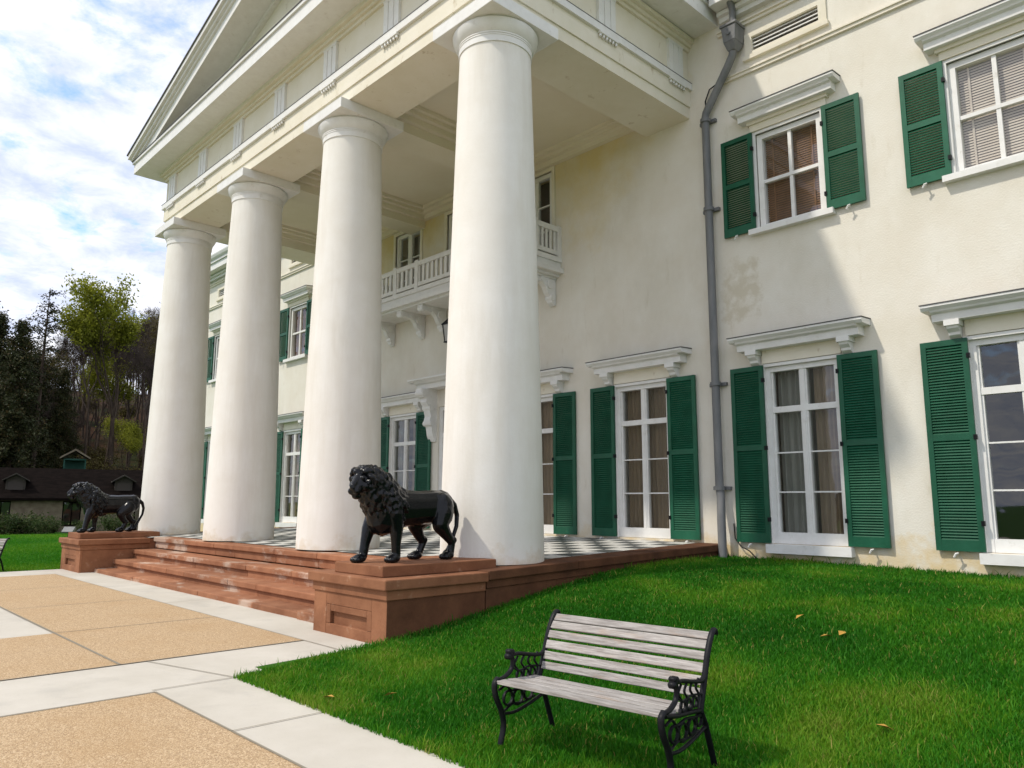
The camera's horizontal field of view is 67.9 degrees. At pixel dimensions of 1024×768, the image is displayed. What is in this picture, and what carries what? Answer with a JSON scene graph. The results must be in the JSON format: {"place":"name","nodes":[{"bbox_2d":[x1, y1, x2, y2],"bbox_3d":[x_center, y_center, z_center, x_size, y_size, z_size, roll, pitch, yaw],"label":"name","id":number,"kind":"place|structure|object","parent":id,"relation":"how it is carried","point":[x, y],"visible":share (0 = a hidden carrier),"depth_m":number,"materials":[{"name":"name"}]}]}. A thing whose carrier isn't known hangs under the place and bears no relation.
{"place":"outdoors","nodes":[
{"label":"outdoors","id":0,"kind":"place"},
{"bbox_2d":[0,533,67,571],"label":"lawn grass","id":1,"kind":"structure","parent":0,"point":[20,556],"depth_m":23.92,"materials":[{"name":"green plant"}]},
{"bbox_2d":[44,391,147,469],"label":"hillside","id":2,"kind":"structure","parent":0,"point":[102,442],"depth_m":70.33,"materials":[{"name":"brown plant"}]},
{"bbox_2d":[0,306,31,467],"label":"evergreen tree","id":3,"kind":"object","parent":2,"relation":"on","point":[5,327],"visible":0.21,"depth_m":50.45,"materials":[{"name":"green plant"}]},
{"bbox_2d":[0,317,53,467],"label":"evergreen tree","id":4,"kind":"object","parent":2,"relation":"on","point":[15,439],"visible":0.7,"depth_m":48.57,"materials":[{"name":"green plant"}]},
{"bbox_2d":[12,351,62,468],"bbox_3d":[-33.125,2.955,52.670,5.255,11.011,4.910,1,-9,-5],"label":"evergreen tree","id":5,"kind":"object","parent":2,"relation":"on","point":[45,393],"visible":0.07,"depth_m":52.73,"materials":[{"name":"green plant"}]},
{"bbox_2d":[7,334,78,403],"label":"budding tree","id":6,"kind":"object","parent":2,"relation":"on","point":[64,364],"visible":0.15,"depth_m":56.89,"materials":[{"name":"green plant"}]},
{"bbox_2d":[20,288,69,467],"bbox_3d":[-31.842,1.365,51.281,3.484,16.105,3.433,-5,-10,29],"label":"spruce tree","id":7,"kind":"object","parent":2,"relation":"on","point":[45,336],"visible":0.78,"depth_m":51.75,"materials":[{"name":"green plant"}]},
{"bbox_2d":[28,367,84,468],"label":"evergreen tree","id":8,"kind":"object","parent":2,"relation":"on","point":[64,423],"visible":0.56,"depth_m":53.24,"materials":[{"name":"green plant"}]},
{"bbox_2d":[54,327,79,419],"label":"bare tree","id":9,"kind":"object","parent":2,"relation":"on","point":[72,371],"visible":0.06,"depth_m":73.83,"materials":[{"name":"brown plant"}]},
{"bbox_2d":[56,330,88,438],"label":"bare tree","id":10,"kind":"object","parent":2,"relation":"on","point":[83,399],"visible":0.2,"depth_m":69.13,"materials":[{"name":"brown plant"}]},
{"bbox_2d":[69,374,86,447],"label":"bare tree","id":11,"kind":"object","parent":2,"relation":"on","point":[75,389],"visible":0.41,"depth_m":61.07,"materials":[{"name":"brown plant"}]},
{"bbox_2d":[51,334,110,436],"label":"bare tree","id":12,"kind":"object","parent":2,"relation":"on","point":[56,343],"visible":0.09,"depth_m":67.99,"materials":[{"name":"brown plant"}]},
{"bbox_2d":[66,401,96,448],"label":"bare tree","id":13,"kind":"object","parent":2,"relation":"on","point":[84,422],"visible":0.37,"depth_m":61.41,"materials":[{"name":"brown plant"}]},
{"bbox_2d":[59,322,107,426],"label":"budding tree","id":14,"kind":"object","parent":2,"relation":"on","point":[85,368],"visible":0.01,"depth_m":73.65,"materials":[{"name":"green plant"}]},
{"bbox_2d":[54,313,113,458],"bbox_3d":[-31.207,1.311,55.160,4.507,13.364,4.764,6,-11,-33],"label":"bare tree","id":15,"kind":"object","parent":2,"relation":"on","point":[64,344],"visible":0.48,"depth_m":55.43,"materials":[{"name":"brown plant"}]},
{"bbox_2d":[72,398,100,417],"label":"sapling","id":16,"kind":"object","parent":2,"relation":"on","point":[80,405],"visible":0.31,"depth_m":74.80,"materials":[{"name":"green plant"}]},
{"bbox_2d":[95,389,97,424],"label":"bare tree","id":17,"kind":"object","parent":2,"relation":"on","point":[95,410],"visible":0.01,"depth_m":75.40,"materials":[{"name":"brown plant"}]},
{"bbox_2d":[45,268,149,469],"bbox_3d":[-30.011,0.666,54.460,6.172,17.100,7.580,2,-9,-14],"label":"maple tree","id":18,"kind":"object","parent":2,"relation":"on","point":[84,325],"visible":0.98,"depth_m":54.34,"materials":[{"name":"green plant"}]},
{"bbox_2d":[68,362,132,451],"bbox_3d":[-32.286,3.106,59.158,4.142,10.953,5.091,-7,-11,37],"label":"bare tree","id":19,"kind":"object","parent":2,"relation":"on","point":[97,423],"visible":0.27,"depth_m":59.12,"materials":[{"name":"brown plant"}]},
{"bbox_2d":[79,441,127,465],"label":"sapling","id":20,"kind":"object","parent":2,"relation":"on","point":[92,454],"visible":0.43,"depth_m":57.22,"materials":[{"name":"green plant"}]},
{"bbox_2d":[92,340,118,450],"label":"bare tree","id":21,"kind":"object","parent":2,"relation":"on","point":[98,439],"depth_m":65.64,"materials":[{"name":"brown plant"}]},
{"bbox_2d":[72,354,139,462],"bbox_3d":[-31.339,2.759,57.975,5.794,11.415,3.774,-2,-9,16],"label":"maple tree","id":22,"kind":"object","parent":2,"relation":"on","point":[92,378],"visible":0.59,"depth_m":58.33,"materials":[{"name":"green plant"}]},
{"bbox_2d":[95,414,127,451],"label":"sapling","id":23,"kind":"object","parent":2,"relation":"on","point":[115,424],"visible":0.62,"depth_m":66.02,"materials":[{"name":"green plant"}]},
{"bbox_2d":[103,373,131,439],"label":"bare tree","id":24,"kind":"object","parent":2,"relation":"on","point":[108,413],"visible":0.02,"depth_m":70.09,"materials":[{"name":"brown plant"}]},
{"bbox_2d":[106,338,140,406],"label":"bare tree","id":25,"kind":"object","parent":2,"relation":"on","point":[120,360],"visible":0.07,"depth_m":63.25,"materials":[{"name":"brown plant"}]},
{"bbox_2d":[90,316,158,464],"bbox_3d":[-28.869,1.313,56.276,4.888,13.753,4.300,-1,-9,10],"label":"bare tree","id":26,"kind":"object","parent":2,"relation":"on","point":[130,367],"visible":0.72,"depth_m":57.45,"materials":[{"name":"brown plant"}]},
{"bbox_2d":[111,329,143,444],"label":"bare tree","id":27,"kind":"object","parent":2,"relation":"on","point":[129,395],"visible":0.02,"depth_m":69.27,"materials":[{"name":"brown plant"}]},
{"bbox_2d":[117,403,140,421],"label":"sapling","id":28,"kind":"object","parent":2,"relation":"on","point":[123,411],"visible":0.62,"depth_m":74.11,"materials":[{"name":"green plant"}]},
{"bbox_2d":[104,342,154,468],"bbox_3d":[-30.511,2.490,60.627,5.933,12.765,4.827,3,-9,-19],"label":"bare tree","id":29,"kind":"object","parent":2,"relation":"on","point":[129,415],"visible":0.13,"depth_m":60.70,"materials":[{"name":"brown plant"}]},
{"bbox_2d":[118,462,141,469],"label":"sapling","id":30,"kind":"object","parent":2,"relation":"on","point":[132,468],"visible":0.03,"depth_m":54.82,"materials":[{"name":"green plant"}]},
{"bbox_2d":[115,418,147,469],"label":"maple tree","id":31,"kind":"object","parent":2,"relation":"on","point":[132,433],"visible":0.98,"depth_m":54.88,"materials":[{"name":"green plant"}]},
{"bbox_2d":[120,306,142,426],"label":"bare tree","id":32,"kind":"object","parent":2,"relation":"on","point":[133,310],"visible":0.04,"depth_m":73.28,"materials":[{"name":"brown plant"}]},
{"bbox_2d":[132,451,141,467],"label":"sapling","id":33,"kind":"object","parent":2,"relation":"on","point":[139,459],"visible":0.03,"depth_m":57.66,"materials":[{"name":"green plant"}]},
{"bbox_2d":[123,357,154,469],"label":"bare tree","id":34,"kind":"object","parent":2,"relation":"on","point":[147,408],"visible":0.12,"depth_m":58.86,"materials":[{"name":"brown plant"}]},
{"bbox_2d":[123,338,154,454],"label":"bare tree","id":35,"kind":"object","parent":2,"relation":"on","point":[139,402],"visible":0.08,"depth_m":65.15,"materials":[{"name":"brown plant"}]},
{"bbox_2d":[124,358,154,410],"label":"bare tree","id":36,"kind":"object","parent":2,"relation":"on","point":[141,383],"visible":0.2,"depth_m":60.53,"materials":[{"name":"brown plant"}]},
{"bbox_2d":[126,341,155,469],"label":"bare tree","id":37,"kind":"object","parent":2,"relation":"on","point":[147,364],"visible":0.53,"depth_m":54.87,"materials":[{"name":"brown plant"}]},
{"bbox_2d":[131,324,155,457],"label":"bare tree","id":38,"kind":"object","parent":2,"relation":"on","point":[142,406],"visible":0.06,"depth_m":65.07,"materials":[{"name":"brown plant"}]},
{"bbox_2d":[133,314,158,361],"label":"budding tree","id":39,"kind":"object","parent":2,"relation":"on","point":[152,338],"visible":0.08,"depth_m":59.90,"materials":[{"name":"brown plant"}]},
{"bbox_2d":[137,348,154,391],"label":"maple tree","id":40,"kind":"object","parent":2,"relation":"on","point":[145,371],"visible":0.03,"depth_m":68.01,"materials":[{"name":"green plant"}]},
{"bbox_2d":[136,306,156,321],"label":"bare tree","id":41,"kind":"object","parent":2,"relation":"on","point":[150,313],"visible":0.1,"depth_m":75.02,"materials":[{"name":"grey plant"}]},
{"bbox_2d":[134,309,159,448],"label":"budding tree","id":42,"kind":"object","parent":2,"relation":"on","point":[156,323],"visible":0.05,"depth_m":68.65,"materials":[{"name":"brown plant"}]},
{"bbox_2d":[146,307,159,408],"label":"bare tree","id":43,"kind":"object","parent":2,"relation":"on","point":[149,309],"visible":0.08,"depth_m":75.17,"materials":[{"name":"brown plant"}]},
{"bbox_2d":[0,0,226,394],"label":"sky","id":44,"kind":"structure","parent":0,"point":[80,80],"materials":[{"name":"white"}]},
{"bbox_2d":[3,531,321,568],"bbox_3d":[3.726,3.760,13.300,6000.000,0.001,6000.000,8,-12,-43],"label":"ground","id":45,"kind":"structure","parent":0,"point":[56,533],"depth_m":36.24,"materials":[{"name":"green plant"}]},
{"bbox_2d":[0,538,9,570],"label":"garden bench","id":46,"kind":"object","parent":45,"relation":"on","point":[3,542],"visible":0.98,"depth_m":17.82,"materials":[{"name":"black metal"}]},
{"bbox_2d":[0,513,18,534],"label":"shrub","id":47,"kind":"object","parent":45,"relation":"on","point":[4,531],"visible":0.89,"depth_m":38.05,"materials":[{"name":"green plant"}]},
{"bbox_2d":[1,511,33,533],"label":"shrub","id":48,"kind":"object","parent":45,"relation":"on","point":[13,520],"visible":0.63,"depth_m":38.69,"materials":[{"name":"green plant"}]},
{"bbox_2d":[1,510,62,534],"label":"shrub","id":49,"kind":"object","parent":45,"relation":"on","point":[24,529],"visible":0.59,"depth_m":39.03,"materials":[{"name":"green plant"}]},
{"bbox_2d":[26,516,59,533],"bbox_3d":[-24.039,7.386,39.051,1.753,1.345,1.646,4,-10,-22],"label":"shrub","id":50,"kind":"object","parent":45,"relation":"on","point":[45,527],"visible":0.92,"depth_m":39.02,"materials":[{"name":"green plant"}]},
{"bbox_2d":[43,519,62,533],"bbox_3d":[-24.044,7.439,39.825,1.046,0.931,1.165,4,-10,-25],"label":"shrub","id":51,"kind":"object","parent":45,"relation":"on","point":[54,530],"visible":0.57,"depth_m":39.77,"materials":[{"name":"green plant"}]},
{"bbox_2d":[61,527,75,536],"bbox_3d":[-16.403,5.650,28.123,0.400,0.736,0.271,1,-9,-4],"label":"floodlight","id":52,"kind":"object","parent":45,"relation":"on","point":[68,529],"visible":0.79,"depth_m":28.11,"materials":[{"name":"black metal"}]},
{"bbox_2d":[0,467,142,531],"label":"stone cottage","id":53,"kind":"structure","parent":45,"relation":"on","point":[37,491],"depth_m":42.47,"materials":[{"name":"beige stone"}]},
{"bbox_2d":[0,501,10,524],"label":"window","id":54,"kind":"structure","parent":53,"relation":"in","point":[5,506],"depth_m":40.92,"materials":[{"name":"glass"}]},
{"bbox_2d":[61,501,80,525],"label":"window","id":55,"kind":"structure","parent":53,"relation":"in","point":[71,510],"depth_m":42.39,"materials":[{"name":"glass"}]},
{"bbox_2d":[128,507,139,524],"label":"window","id":56,"kind":"structure","parent":53,"relation":"in","point":[136,513],"depth_m":44.08,"materials":[{"name":"glass"}]},
{"bbox_2d":[60,449,90,468],"bbox_3d":[-28.315,6.999,48.975,1.720,5.580,1.700,5,-10,-30],"label":"garden hut","id":57,"kind":"object","parent":45,"relation":"on","point":[68,463],"visible":0.44,"depth_m":49.45,"materials":[{"name":"wood"}]},
{"bbox_2d":[68,520,99,531],"bbox_3d":[-23.063,7.911,40.968,1.493,1.419,1.990,0,-9,1],"label":"shrub","id":58,"kind":"object","parent":45,"relation":"on","point":[80,525],"visible":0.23,"depth_m":40.62,"materials":[{"name":"green plant"}]},
{"bbox_2d":[91,514,135,530],"bbox_3d":[-21.323,7.572,40.685,2.192,1.682,2.057,6,-10,-31],"label":"shrub","id":59,"kind":"object","parent":45,"relation":"on","point":[108,524],"visible":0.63,"depth_m":40.37,"materials":[{"name":"green plant"}]},
{"bbox_2d":[59,531,169,572],"bbox_3d":[-9.620,4.154,18.456,2.100,1.115,1.705,8,-12,-43],"label":"pedestal","id":60,"kind":"object","parent":45,"relation":"on","point":[85,552],"visible":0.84,"depth_m":17.75,"materials":[{"name":"red stone"}]},
{"bbox_2d":[67,482,144,532],"bbox_3d":[-9.839,2.992,18.508,1.742,1.203,0.643,8,-12,-43],"label":"lion statue","id":61,"kind":"object","parent":60,"relation":"on","point":[95,502],"visible":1,"depth_m":18.32,"materials":[{"name":"black paint"}]},
{"bbox_2d":[308,555,495,643],"bbox_3d":[-1.255,2.826,9.773,2.100,1.115,1.745,8,-12,-43],"label":"pedestal","id":62,"kind":"object","parent":45,"relation":"on","point":[368,600],"visible":0.83,"depth_m":9.07,"materials":[{"name":"red stone"}]},
{"bbox_2d":[348,464,458,562],"bbox_3d":[-1.374,1.647,9.718,1.780,1.203,0.643,8,-12,-43],"label":"lion statue","id":63,"kind":"object","parent":62,"relation":"on","point":[391,506],"visible":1,"depth_m":9.39,"materials":[{"name":"black paint"}]},
{"bbox_2d":[153,527,717,610],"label":"porch platform","id":64,"kind":"structure","parent":45,"relation":"on","point":[568,559],"depth_m":12.03,"materials":[{"name":"stone"}]},
{"bbox_2d":[127,0,1023,577],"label":"mansion","id":65,"kind":"structure","parent":45,"relation":"on","point":[731,278],"depth_m":13.78,"materials":[{"name":"paint"}]},
{"bbox_2d":[201,441,209,522],"bbox_3d":[-11.586,3.801,29.694,0.443,3.200,1.420,8,-12,-43],"label":"window","id":66,"kind":"structure","parent":65,"relation":"in","point":[202,520],"depth_m":30.14,"materials":[{"name":"white paint"}]},
{"bbox_2d":[208,334,219,382],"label":"window","id":67,"kind":"structure","parent":65,"relation":"in","point":[216,343],"depth_m":30.80,"materials":[{"name":"white paint"}]},
{"bbox_2d":[275,428,301,526],"bbox_3d":[-7.214,3.107,25.156,0.443,3.200,1.420,8,-12,-43],"label":"window","id":68,"kind":"structure","parent":65,"relation":"in","point":[295,454],"depth_m":25.38,"materials":[{"name":"white paint"}]},
{"bbox_2d":[283,301,308,362],"bbox_3d":[-7.242,-1.761,25.874,0.311,1.940,1.520,8,-12,-43],"label":"window","id":69,"kind":"structure","parent":65,"relation":"in","point":[294,331],"depth_m":26.14,"materials":[{"name":"white paint"}]},
{"bbox_2d":[388,412,418,490],"bbox_3d":[-2.854,2.353,20.727,0.346,3.050,1.400,8,-12,-43],"label":"window","id":70,"kind":"structure","parent":65,"relation":"in","point":[404,419],"depth_m":21.03,"materials":[{"name":"white paint"}]},
{"bbox_2d":[392,229,422,290],"bbox_3d":[-2.836,-3.293,21.608,0.361,2.240,1.380,8,-12,-43],"label":"balcony door","id":71,"kind":"structure","parent":65,"relation":"in","point":[398,246],"depth_m":21.74,"materials":[{"name":"white paint"}]},
{"bbox_2d":[438,407,444,489],"bbox_3d":[-1.152,2.037,18.895,0.216,3.110,1.996,8,-12,-43],"label":"front door","id":72,"kind":"structure","parent":65,"relation":"in","point":[442,409],"depth_m":19.60,"materials":[{"name":"white paint"}]},
{"bbox_2d":[441,319,447,342],"bbox_3d":[-1.533,-1.523,18.849,0.310,1.160,0.310,8,-12,-43],"label":"lantern","id":73,"kind":"object","parent":65,"relation":"hanging from","point":[444,324],"visible":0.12,"depth_m":18.77,"materials":[{"name":"black metal"}]},
{"bbox_2d":[443,209,452,272],"bbox_3d":[-1.099,-3.570,19.804,0.361,2.240,1.725,8,-12,-43],"label":"balcony door","id":74,"kind":"structure","parent":65,"relation":"in","point":[447,230],"depth_m":20.31,"materials":[{"name":"white paint"}]},
{"bbox_2d":[534,166,555,248],"bbox_3d":[0.566,-3.852,17.958,0.196,2.240,1.380,8,-12,-43],"label":"balcony door","id":75,"kind":"structure","parent":65,"relation":"in","point":[551,176],"depth_m":17.77,"materials":[{"name":"white paint"}]},
{"bbox_2d":[541,393,556,533],"bbox_3d":[0.604,1.803,17.130,0.334,3.050,1.400,8,-12,-43],"label":"window","id":76,"kind":"structure","parent":65,"relation":"in","point":[546,403],"depth_m":17.07,"materials":[{"name":"white paint"}]},
{"bbox_2d":[613,377,672,538],"bbox_3d":[2.666,1.475,14.989,0.334,3.050,1.400,8,-12,-43],"label":"window","id":77,"kind":"structure","parent":65,"relation":"in","point":[648,493],"depth_m":15.10,"materials":[{"name":"white paint"}]},
{"bbox_2d":[748,108,835,236],"bbox_3d":[4.865,-3.684,13.307,0.311,1.940,1.520,8,-12,-43],"label":"window","id":78,"kind":"structure","parent":65,"relation":"in","point":[764,180],"depth_m":13.40,"materials":[{"name":"white paint"}]},
{"bbox_2d":[763,354,855,556],"bbox_3d":[4.896,1.184,12.592,0.454,3.200,1.420,8,-12,-43],"label":"window","id":79,"kind":"structure","parent":65,"relation":"in","point":[795,408],"depth_m":12.67,"materials":[{"name":"white paint"}]},
{"bbox_2d":[942,31,1023,184],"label":"window","id":80,"kind":"structure","parent":65,"relation":"in","point":[962,172],"depth_m":11.24,"materials":[{"name":"white paint"}]},
{"bbox_2d":[963,329,1023,566],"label":"window","id":81,"kind":"structure","parent":65,"relation":"in","point":[994,544],"depth_m":10.63,"materials":[{"name":"white paint"}]},
{"bbox_2d":[0,569,462,767],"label":"pavement","id":82,"kind":"structure","parent":0,"point":[319,740],"depth_m":6.56,"materials":[{"name":"concrete"}]},
{"bbox_2d":[0,574,301,767],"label":"aggregate paving","id":83,"kind":"structure","parent":82,"relation":"on","point":[152,730],"depth_m":7.43,"materials":[{"name":"beige concrete"}]},
{"bbox_2d":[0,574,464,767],"bbox_3d":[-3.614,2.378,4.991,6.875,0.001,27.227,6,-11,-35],"label":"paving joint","id":84,"kind":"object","parent":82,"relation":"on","point":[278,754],"visible":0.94,"depth_m":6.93,"materials":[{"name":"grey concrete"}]},
{"bbox_2d":[94,537,384,622],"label":"stone steps","id":85,"kind":"structure","parent":82,"relation":"on","point":[283,589],"depth_m":13.76,"materials":[{"name":"stone"}]},
{"bbox_2d":[233,553,1023,767],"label":"lawn","id":86,"kind":"structure","parent":0,"point":[268,665],"depth_m":6.24,"materials":[{"name":"plant"}]},
{"bbox_2d":[491,609,717,767],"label":"garden bench","id":87,"kind":"object","parent":86,"relation":"on","point":[660,709],"visible":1,"depth_m":4.85,"materials":[{"name":"grey wood"}]}
]}

